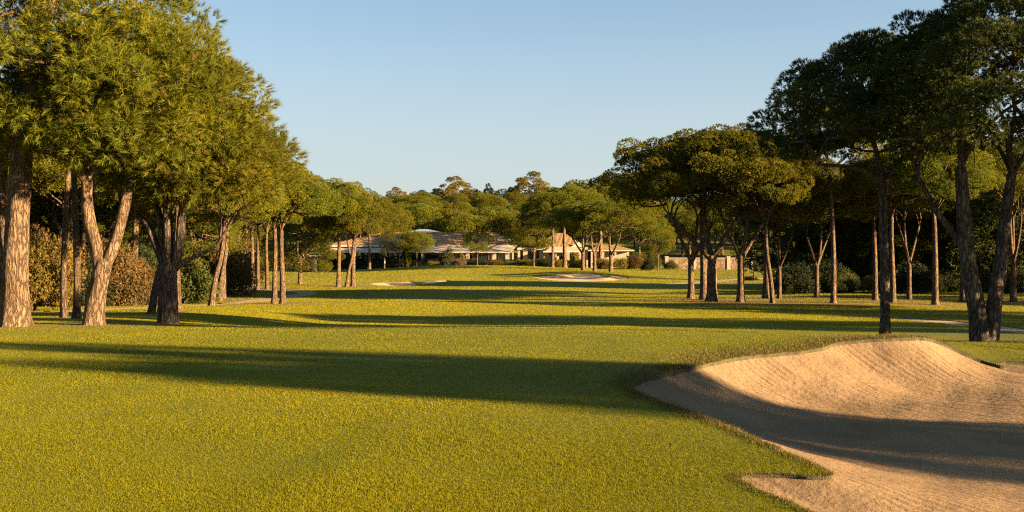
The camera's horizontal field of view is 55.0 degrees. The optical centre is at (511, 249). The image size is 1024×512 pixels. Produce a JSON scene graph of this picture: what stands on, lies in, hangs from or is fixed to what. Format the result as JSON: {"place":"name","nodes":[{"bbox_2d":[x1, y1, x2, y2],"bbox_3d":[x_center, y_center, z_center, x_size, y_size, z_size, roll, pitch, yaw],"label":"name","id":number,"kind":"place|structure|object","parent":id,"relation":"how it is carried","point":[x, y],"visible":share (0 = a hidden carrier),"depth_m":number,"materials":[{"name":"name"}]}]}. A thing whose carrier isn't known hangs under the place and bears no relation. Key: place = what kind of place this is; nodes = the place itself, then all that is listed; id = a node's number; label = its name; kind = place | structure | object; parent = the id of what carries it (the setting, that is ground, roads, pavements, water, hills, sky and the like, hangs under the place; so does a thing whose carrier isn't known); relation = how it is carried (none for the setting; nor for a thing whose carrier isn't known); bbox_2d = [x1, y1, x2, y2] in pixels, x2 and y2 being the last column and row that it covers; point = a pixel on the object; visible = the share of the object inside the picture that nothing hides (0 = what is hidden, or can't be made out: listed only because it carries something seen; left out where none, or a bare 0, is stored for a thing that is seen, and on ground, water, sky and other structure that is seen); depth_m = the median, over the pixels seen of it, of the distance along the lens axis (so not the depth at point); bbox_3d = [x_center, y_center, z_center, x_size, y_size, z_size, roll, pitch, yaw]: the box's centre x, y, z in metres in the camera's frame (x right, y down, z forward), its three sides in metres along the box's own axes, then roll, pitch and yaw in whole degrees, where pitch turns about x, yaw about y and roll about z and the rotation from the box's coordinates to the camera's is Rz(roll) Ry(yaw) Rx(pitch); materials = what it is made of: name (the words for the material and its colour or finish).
{"place":"outdoors","nodes":[
{"label":"outdoors","id":0,"kind":"place"},
{"bbox_2d":[51,289,315,311],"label":"gravel path","id":1,"kind":"structure","parent":0,"point":[301,293],"depth_m":64.86,"materials":[{"name":"beige gravel"}]},
{"bbox_2d":[0,230,1023,511],"bbox_3d":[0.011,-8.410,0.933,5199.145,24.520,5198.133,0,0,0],"label":"ground","id":2,"kind":"structure","parent":0,"point":[976,350],"depth_m":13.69,"materials":[{"name":"green plant"}]},
{"bbox_2d":[0,0,87,296],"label":"stone pine","id":3,"kind":"object","parent":2,"relation":"on","point":[3,182],"visible":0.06,"depth_m":24.06,"materials":[{"name":"green plant"}]},
{"bbox_2d":[29,190,71,257],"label":"woodland pine","id":4,"kind":"object","parent":2,"relation":"on","point":[33,222],"visible":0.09,"depth_m":57.47,"materials":[{"name":"green plant"}]},
{"bbox_2d":[29,224,87,310],"bbox_3d":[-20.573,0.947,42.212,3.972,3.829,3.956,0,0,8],"label":"undergrowth shrub","id":5,"kind":"object","parent":2,"relation":"on","point":[46,281],"visible":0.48,"depth_m":42.02,"materials":[{"name":"yellow plant"}]},
{"bbox_2d":[8,81,115,318],"bbox_3d":[-12.414,-1.735,27.646,3.869,7.632,4.048,0,0,23],"label":"stone pine","id":6,"kind":"object","parent":2,"relation":"on","point":[76,310],"visible":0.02,"depth_m":27.44,"materials":[{"name":"brown plant"}]},
{"bbox_2d":[8,145,118,254],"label":"woodland pine","id":7,"kind":"object","parent":2,"relation":"on","point":[83,233],"visible":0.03,"depth_m":55.18,"materials":[{"name":"green plant"}]},
{"bbox_2d":[30,183,121,255],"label":"woodland pine","id":8,"kind":"object","parent":2,"relation":"on","point":[61,220],"visible":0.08,"depth_m":58.99,"materials":[{"name":"green plant"}]},
{"bbox_2d":[40,95,114,317],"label":"stone pine","id":9,"kind":"object","parent":2,"relation":"on","point":[63,286],"visible":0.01,"depth_m":28.95,"materials":[{"name":"brown plant"}]},
{"bbox_2d":[8,141,152,247],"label":"woodland pine","id":10,"kind":"object","parent":2,"relation":"on","point":[50,197],"visible":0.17,"depth_m":53.53,"materials":[{"name":"green plant"}]},
{"bbox_2d":[55,257,118,306],"bbox_3d":[-21.615,1.665,49.819,2.841,2.739,2.840,0,0,44],"label":"undergrowth shrub","id":11,"kind":"object","parent":2,"relation":"on","point":[86,281],"visible":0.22,"depth_m":49.56,"materials":[{"name":"green plant"}]},
{"bbox_2d":[61,155,140,305],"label":"woodland pine","id":12,"kind":"object","parent":2,"relation":"on","point":[135,236],"visible":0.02,"depth_m":54.92,"materials":[{"name":"brown plant"}]},
{"bbox_2d":[55,233,148,305],"bbox_3d":[-21.739,1.121,52.131,4.171,4.258,4.902,0,0,7],"label":"undergrowth shrub","id":13,"kind":"object","parent":2,"relation":"on","point":[86,255],"visible":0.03,"depth_m":51.31,"materials":[{"name":"brown plant"}]},
{"bbox_2d":[0,0,237,326],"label":"stone pine","id":14,"kind":"object","parent":2,"relation":"on","point":[15,308],"visible":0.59,"depth_m":20.88,"materials":[{"name":"green plant"}]},
{"bbox_2d":[88,243,157,306],"bbox_3d":[-20.300,1.422,51.126,3.689,3.515,4.336,0,0,6],"label":"undergrowth shrub","id":15,"kind":"object","parent":2,"relation":"on","point":[133,280],"visible":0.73,"depth_m":50.69,"materials":[{"name":"brown plant"}]},
{"bbox_2d":[0,0,283,324],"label":"stone pine","id":16,"kind":"object","parent":2,"relation":"on","point":[230,76],"visible":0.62,"depth_m":21.59,"materials":[{"name":"green plant"}]},
{"bbox_2d":[126,236,157,304],"bbox_3d":[-21.040,1.294,56.617,3.808,4.235,3.806,0,0,2],"label":"undergrowth shrub","id":17,"kind":"object","parent":2,"relation":"on","point":[144,252],"visible":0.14,"depth_m":56.01,"materials":[{"name":"green plant"}]},
{"bbox_2d":[106,214,191,256],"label":"woodland pine","id":18,"kind":"object","parent":2,"relation":"on","point":[129,226],"visible":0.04,"depth_m":87.39,"materials":[{"name":"green plant"}]},
{"bbox_2d":[93,189,241,262],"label":"woodland pine","id":19,"kind":"object","parent":2,"relation":"on","point":[213,216],"visible":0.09,"depth_m":56.98,"materials":[{"name":"green plant"}]},
{"bbox_2d":[93,168,246,313],"bbox_3d":[-12.644,-1.051,36.169,5.488,7.164,5.846,0,0,-23],"label":"stone pine","id":20,"kind":"object","parent":2,"relation":"on","point":[152,307],"visible":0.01,"depth_m":35.82,"materials":[{"name":"green plant"}]},
{"bbox_2d":[172,198,182,310],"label":"stone pine","id":21,"kind":"object","parent":2,"relation":"on","point":[179,290],"visible":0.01,"depth_m":41.87,"materials":[{"name":"brown plant"}]},
{"bbox_2d":[139,216,244,268],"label":"woodland pine","id":22,"kind":"object","parent":2,"relation":"on","point":[198,244],"visible":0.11,"depth_m":76.03,"materials":[{"name":"green plant"}]},
{"bbox_2d":[91,92,310,323],"bbox_3d":[-7.983,-1.090,25.258,5.506,6.288,5.766,0,0,0],"label":"stone pine","id":23,"kind":"object","parent":2,"relation":"on","point":[231,177],"visible":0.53,"depth_m":24.34,"materials":[{"name":"green plant"}]},
{"bbox_2d":[180,248,222,303],"bbox_3d":[-19.483,1.557,59.468,4.415,3.874,4.008,0,0,18],"label":"undergrowth shrub","id":24,"kind":"object","parent":2,"relation":"on","point":[195,287],"visible":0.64,"depth_m":58.85,"materials":[{"name":"green plant"}]},
{"bbox_2d":[172,176,283,305],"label":"stone pine","id":25,"kind":"object","parent":2,"relation":"on","point":[212,298],"visible":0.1,"depth_m":51.87,"materials":[{"name":"green plant"}]},
{"bbox_2d":[207,241,257,295],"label":"undergrowth shrub","id":26,"kind":"object","parent":2,"relation":"on","point":[238,269],"visible":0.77,"depth_m":70.85,"materials":[{"name":"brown plant"}]},
{"bbox_2d":[191,203,287,301],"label":"stone pine","id":27,"kind":"object","parent":2,"relation":"on","point":[222,273],"visible":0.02,"depth_m":62.24,"materials":[{"name":"brown plant"}]},
{"bbox_2d":[208,228,278,266],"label":"woodland pine","id":28,"kind":"object","parent":2,"relation":"on","point":[248,239],"visible":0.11,"depth_m":117.86,"materials":[{"name":"green plant"}]},
{"bbox_2d":[237,194,303,289],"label":"stone pine","id":29,"kind":"object","parent":2,"relation":"on","point":[296,218],"visible":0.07,"depth_m":85.33,"materials":[{"name":"brown plant"}]},
{"bbox_2d":[252,213,292,289],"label":"stone pine","id":30,"kind":"object","parent":2,"relation":"on","point":[257,257],"visible":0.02,"depth_m":85.43,"materials":[{"name":"brown plant"}]},
{"bbox_2d":[224,161,329,303],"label":"stone pine","id":31,"kind":"object","parent":2,"relation":"on","point":[274,298],"visible":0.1,"depth_m":56.36,"materials":[{"name":"green plant"}]},
{"bbox_2d":[222,173,344,303],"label":"stone pine","id":32,"kind":"object","parent":2,"relation":"on","point":[309,202],"visible":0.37,"depth_m":56.32,"materials":[{"name":"green plant"}]},
{"bbox_2d":[259,216,344,283],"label":"bushy evergreen","id":33,"kind":"object","parent":2,"relation":"on","point":[321,239],"visible":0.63,"depth_m":96.72,"materials":[{"name":"green plant"}]},
{"bbox_2d":[299,177,383,286],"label":"stone pine","id":34,"kind":"object","parent":2,"relation":"on","point":[352,190],"visible":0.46,"depth_m":90.43,"materials":[{"name":"green plant"}]},
{"bbox_2d":[320,198,387,286],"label":"stone pine","id":35,"kind":"object","parent":2,"relation":"on","point":[333,225],"visible":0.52,"depth_m":90.50,"materials":[{"name":"green plant"}]},
{"bbox_2d":[303,192,409,285],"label":"stone pine","id":36,"kind":"object","parent":2,"relation":"on","point":[392,210],"visible":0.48,"depth_m":92.22,"materials":[{"name":"green plant"}]},
{"bbox_2d":[317,254,403,269],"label":"hedge","id":37,"kind":"object","parent":2,"relation":"on","point":[377,262],"visible":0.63,"depth_m":169.29,"materials":[{"name":"green plant"}]},
{"bbox_2d":[326,198,414,268],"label":"stone pine","id":38,"kind":"object","parent":2,"relation":"on","point":[369,241],"visible":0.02,"depth_m":159.88,"materials":[{"name":"green plant"}]},
{"bbox_2d":[377,227,423,267],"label":"young pine","id":39,"kind":"object","parent":2,"relation":"on","point":[390,246],"visible":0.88,"depth_m":154.13,"materials":[{"name":"green plant"}]},
{"bbox_2d":[397,230,435,266],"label":"young pine","id":40,"kind":"object","parent":2,"relation":"on","point":[427,242],"visible":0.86,"depth_m":154.26,"materials":[{"name":"green plant"}]},
{"bbox_2d":[385,195,450,206],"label":"stone pine","id":41,"kind":"object","parent":2,"relation":"on","point":[412,198],"visible":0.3,"depth_m":295.42,"materials":[{"name":"green plant"}]},
{"bbox_2d":[327,229,516,261],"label":"clubhouse","id":42,"kind":"structure","parent":2,"relation":"on","point":[501,247],"depth_m":183.46,"materials":[{"name":"stone"}]},
{"bbox_2d":[394,203,457,231],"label":"stone pine","id":43,"kind":"object","parent":2,"relation":"on","point":[418,214],"visible":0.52,"depth_m":224.07,"materials":[{"name":"green plant"}]},
{"bbox_2d":[423,208,476,231],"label":"stone pine","id":44,"kind":"object","parent":2,"relation":"on","point":[446,213],"visible":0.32,"depth_m":225.68,"materials":[{"name":"green plant"}]},
{"bbox_2d":[431,176,481,203],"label":"hilltop pine","id":45,"kind":"object","parent":2,"relation":"on","point":[450,189],"visible":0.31,"depth_m":348.30,"materials":[{"name":"green plant"}]},
{"bbox_2d":[433,212,496,232],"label":"stone pine","id":46,"kind":"object","parent":2,"relation":"on","point":[479,221],"visible":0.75,"depth_m":220.64,"materials":[{"name":"green plant"}]},
{"bbox_2d":[460,229,494,264],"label":"young pine","id":47,"kind":"object","parent":2,"relation":"on","point":[473,245],"visible":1,"depth_m":156.25,"materials":[{"name":"green plant"}]},
{"bbox_2d":[468,194,508,211],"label":"stone pine","id":48,"kind":"object","parent":2,"relation":"on","point":[489,201],"visible":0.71,"depth_m":296.79,"materials":[{"name":"green plant"}]},
{"bbox_2d":[468,205,526,234],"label":"stone pine","id":49,"kind":"object","parent":2,"relation":"on","point":[492,215],"visible":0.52,"depth_m":227.90,"materials":[{"name":"green plant"}]},
{"bbox_2d":[507,171,550,204],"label":"hilltop pine","id":50,"kind":"object","parent":2,"relation":"on","point":[523,182],"visible":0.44,"depth_m":342.12,"materials":[{"name":"green plant"}]},
{"bbox_2d":[507,222,558,265],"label":"young pine","id":51,"kind":"object","parent":2,"relation":"on","point":[521,239],"visible":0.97,"depth_m":157.31,"materials":[{"name":"green plant"}]},
{"bbox_2d":[503,211,566,244],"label":"stone pine","id":52,"kind":"object","parent":2,"relation":"on","point":[514,222],"visible":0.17,"depth_m":219.18,"materials":[{"name":"green plant"}]},
{"bbox_2d":[519,198,568,266],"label":"stone pine","id":53,"kind":"object","parent":2,"relation":"on","point":[531,213],"visible":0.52,"depth_m":154.47,"materials":[{"name":"green plant"}]},
{"bbox_2d":[520,184,603,267],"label":"stone pine","id":54,"kind":"object","parent":2,"relation":"on","point":[572,194],"visible":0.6,"depth_m":157.91,"materials":[{"name":"green plant"}]},
{"bbox_2d":[517,233,634,267],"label":"clubhouse pavilion","id":55,"kind":"structure","parent":2,"relation":"on","point":[620,252],"depth_m":187.60,"materials":[{"name":"stone"}]},
{"bbox_2d":[538,200,619,269],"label":"stone pine","id":56,"kind":"object","parent":2,"relation":"on","point":[558,213],"visible":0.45,"depth_m":140.48,"materials":[{"name":"green plant"}]},
{"bbox_2d":[535,273,627,281],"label":"bunker sand","id":57,"kind":"structure","parent":2,"relation":"on","point":[586,277],"depth_m":116.84,"materials":[{"name":"beige sand"}]},
{"bbox_2d":[553,207,634,270],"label":"stone pine","id":58,"kind":"object","parent":2,"relation":"on","point":[607,226],"visible":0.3,"depth_m":137.60,"materials":[{"name":"green plant"}]},
{"bbox_2d":[539,178,670,268],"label":"stone pine","id":59,"kind":"object","parent":2,"relation":"on","point":[583,185],"visible":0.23,"depth_m":170.38,"materials":[{"name":"green plant"}]},
{"bbox_2d":[559,200,659,271],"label":"stone pine","id":60,"kind":"object","parent":2,"relation":"on","point":[609,207],"visible":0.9,"depth_m":133.42,"materials":[{"name":"green plant"}]},
{"bbox_2d":[608,214,676,253],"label":"stone pine","id":61,"kind":"object","parent":2,"relation":"on","point":[663,223],"visible":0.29,"depth_m":196.17,"materials":[{"name":"green plant"}]},
{"bbox_2d":[640,227,675,270],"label":"young pine","id":62,"kind":"object","parent":2,"relation":"on","point":[667,242],"visible":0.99,"depth_m":159.55,"materials":[{"name":"green plant"}]},
{"bbox_2d":[608,162,752,298],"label":"stone pine","id":63,"kind":"object","parent":2,"relation":"on","point":[632,197],"visible":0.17,"depth_m":66.37,"materials":[{"name":"green plant"}]},
{"bbox_2d":[662,209,718,253],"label":"stone pine","id":64,"kind":"object","parent":2,"relation":"on","point":[686,218],"visible":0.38,"depth_m":204.22,"materials":[{"name":"green plant"}]},
{"bbox_2d":[637,146,772,299],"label":"stone pine","id":65,"kind":"object","parent":2,"relation":"on","point":[703,281],"visible":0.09,"depth_m":64.36,"materials":[{"name":"green plant"}]},
{"bbox_2d":[689,212,725,257],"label":"stone pine","id":66,"kind":"object","parent":2,"relation":"on","point":[716,224],"visible":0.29,"depth_m":201.13,"materials":[{"name":"green plant"}]},
{"bbox_2d":[664,256,752,269],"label":"boundary wall","id":67,"kind":"structure","parent":2,"relation":"on","point":[727,262],"depth_m":172.00,"materials":[{"name":"stone"}]},
{"bbox_2d":[587,123,850,301],"bbox_3d":[12.288,-2.135,62.092,14.980,11.267,14.367,0,0,-6],"label":"stone pine","id":68,"kind":"object","parent":2,"relation":"on","point":[634,155],"visible":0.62,"depth_m":59.23,"materials":[{"name":"green plant"}]},
{"bbox_2d":[645,122,820,301],"bbox_3d":[14.430,-2.158,61.118,10.528,11.276,10.098,0,0,-26],"label":"stone pine","id":69,"kind":"object","parent":2,"relation":"on","point":[695,177],"visible":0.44,"depth_m":58.48,"materials":[{"name":"green plant"}]},
{"bbox_2d":[730,221,777,280],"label":"round evergreen","id":70,"kind":"object","parent":2,"relation":"on","point":[755,263],"visible":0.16,"depth_m":110.83,"materials":[{"name":"green plant"}]},
{"bbox_2d":[706,152,810,302],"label":"stone pine","id":71,"kind":"object","parent":2,"relation":"on","point":[796,193],"visible":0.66,"depth_m":59.17,"materials":[{"name":"green plant"}]},
{"bbox_2d":[718,151,830,298],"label":"stone pine","id":72,"kind":"object","parent":2,"relation":"on","point":[765,293],"depth_m":65.69,"materials":[{"name":"brown plant"}]},
{"bbox_2d":[728,183,829,298],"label":"stone pine","id":73,"kind":"object","parent":2,"relation":"on","point":[821,207],"visible":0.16,"depth_m":65.21,"materials":[{"name":"green plant"}]},
{"bbox_2d":[719,213,861,277],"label":"woodland pine","id":74,"kind":"object","parent":2,"relation":"on","point":[750,253],"visible":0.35,"depth_m":84.35,"materials":[{"name":"green plant"}]},
{"bbox_2d":[743,206,848,259],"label":"woodland pine","id":75,"kind":"object","parent":2,"relation":"on","point":[796,241],"visible":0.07,"depth_m":85.31,"materials":[{"name":"green plant"}]},
{"bbox_2d":[773,261,820,294],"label":"undergrowth shrub","id":76,"kind":"object","parent":2,"relation":"on","point":[793,280],"visible":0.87,"depth_m":74.57,"materials":[{"name":"green plant"}]},
{"bbox_2d":[769,176,870,296],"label":"stone pine","id":77,"kind":"object","parent":2,"relation":"on","point":[846,212],"visible":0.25,"depth_m":67.38,"materials":[{"name":"green plant"}]},
{"bbox_2d":[780,220,864,269],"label":"woodland pine","id":78,"kind":"object","parent":2,"relation":"on","point":[804,240],"visible":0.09,"depth_m":85.24,"materials":[{"name":"green plant"}]},
{"bbox_2d":[635,340,1023,511],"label":"bunker sand","id":79,"kind":"structure","parent":2,"relation":"on","point":[909,426],"depth_m":12.94,"materials":[{"name":"beige sand"}]},
{"bbox_2d":[805,258,854,292],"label":"undergrowth shrub","id":80,"kind":"object","parent":2,"relation":"on","point":[824,271],"visible":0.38,"depth_m":76.87,"materials":[{"name":"green plant"}]},
{"bbox_2d":[775,99,887,302],"bbox_3d":[18.957,-2.897,58.914,6.420,12.740,6.136,0,0,44],"label":"stone pine","id":81,"kind":"object","parent":2,"relation":"on","point":[833,298],"visible":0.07,"depth_m":59.04,"materials":[{"name":"brown plant"}]},
{"bbox_2d":[820,274,856,292],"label":"undergrowth shrub","id":82,"kind":"object","parent":2,"relation":"on","point":[841,287],"visible":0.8,"depth_m":75.84,"materials":[{"name":"green plant"}]},
{"bbox_2d":[792,193,917,277],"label":"woodland pine","id":83,"kind":"object","parent":2,"relation":"on","point":[856,257],"visible":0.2,"depth_m":83.62,"materials":[{"name":"green plant"}]},
{"bbox_2d":[745,27,998,334],"bbox_3d":[9.941,-1.796,27.415,6.573,8.692,6.792,0,0,0],"label":"stone pine","id":84,"kind":"object","parent":2,"relation":"on","point":[836,85],"visible":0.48,"depth_m":27.07,"materials":[{"name":"green plant"}]},
{"bbox_2d":[818,158,935,299],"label":"stone pine","id":85,"kind":"object","parent":2,"relation":"on","point":[875,205],"visible":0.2,"depth_m":63.00,"materials":[{"name":"green plant"}]},
{"bbox_2d":[856,272,903,292],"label":"undergrowth shrub","id":86,"kind":"object","parent":2,"relation":"on","point":[867,282],"visible":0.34,"depth_m":76.10,"materials":[{"name":"green plant"}]},
{"bbox_2d":[837,209,924,274],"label":"woodland pine","id":87,"kind":"object","parent":2,"relation":"on","point":[869,248],"visible":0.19,"depth_m":82.96,"materials":[{"name":"green plant"}]},
{"bbox_2d":[833,148,955,302],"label":"stone pine","id":88,"kind":"object","parent":2,"relation":"on","point":[861,179],"visible":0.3,"depth_m":59.94,"materials":[{"name":"green plant"}]},
{"bbox_2d":[838,203,955,273],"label":"woodland pine","id":89,"kind":"object","parent":2,"relation":"on","point":[918,213],"visible":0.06,"depth_m":79.98,"materials":[{"name":"green plant"}]},
{"bbox_2d":[853,166,955,299],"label":"stone pine","id":90,"kind":"object","parent":2,"relation":"on","point":[923,205],"visible":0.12,"depth_m":64.56,"materials":[{"name":"green plant"}]},
{"bbox_2d":[896,260,939,293],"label":"undergrowth shrub","id":91,"kind":"object","parent":2,"relation":"on","point":[921,282],"visible":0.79,"depth_m":74.20,"materials":[{"name":"green plant"}]},
{"bbox_2d":[842,0,1023,341],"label":"stone pine","id":92,"kind":"object","parent":2,"relation":"on","point":[956,29],"visible":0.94,"depth_m":24.20,"materials":[{"name":"green plant"}]},
{"bbox_2d":[888,213,977,273],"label":"woodland pine","id":93,"kind":"object","parent":2,"relation":"on","point":[944,233],"visible":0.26,"depth_m":82.12,"materials":[{"name":"green plant"}]},
{"bbox_2d":[870,144,1005,304],"bbox_3d":[25.033,-1.581,57.970,7.226,10.088,7.203,0,0,-30],"label":"stone pine","id":94,"kind":"object","parent":2,"relation":"on","point":[980,171],"visible":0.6,"depth_m":56.42,"materials":[{"name":"green plant"}]},
{"bbox_2d":[906,186,1023,290],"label":"woodland pine","id":95,"kind":"object","parent":2,"relation":"on","point":[977,216],"visible":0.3,"depth_m":79.58,"materials":[{"name":"green plant"}]},
{"bbox_2d":[910,194,1022,273],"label":"woodland pine","id":96,"kind":"object","parent":2,"relation":"on","point":[991,237],"visible":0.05,"depth_m":80.77,"materials":[{"name":"green plant"}]},
{"bbox_2d":[933,139,1023,301],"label":"stone pine","id":97,"kind":"object","parent":2,"relation":"on","point":[1000,165],"visible":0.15,"depth_m":60.40,"materials":[{"name":"green plant"}]},
{"bbox_2d":[953,133,1023,301],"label":"stone pine","id":98,"kind":"object","parent":2,"relation":"on","point":[1017,148],"visible":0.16,"depth_m":62.98,"materials":[{"name":"green plant"}]},
{"bbox_2d":[0,0,1023,212],"label":"sky","id":99,"kind":"structure","parent":0,"point":[410,96],"materials":[{"name":"blue"}]},
{"bbox_2d":[31,265,1023,331],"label":"fairway grass","id":100,"kind":"structure","parent":0,"point":[826,324],"depth_m":53.12,"materials":[{"name":"green plant"}]},
{"bbox_2d":[588,332,1021,511],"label":"rough grass","id":101,"kind":"structure","parent":0,"point":[672,407],"depth_m":12.99,"materials":[{"name":"green plant"}]},
{"bbox_2d":[903,319,1023,332],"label":"gravel path","id":102,"kind":"structure","parent":0,"point":[1009,329],"depth_m":41.24,"materials":[{"name":"beige gravel"}]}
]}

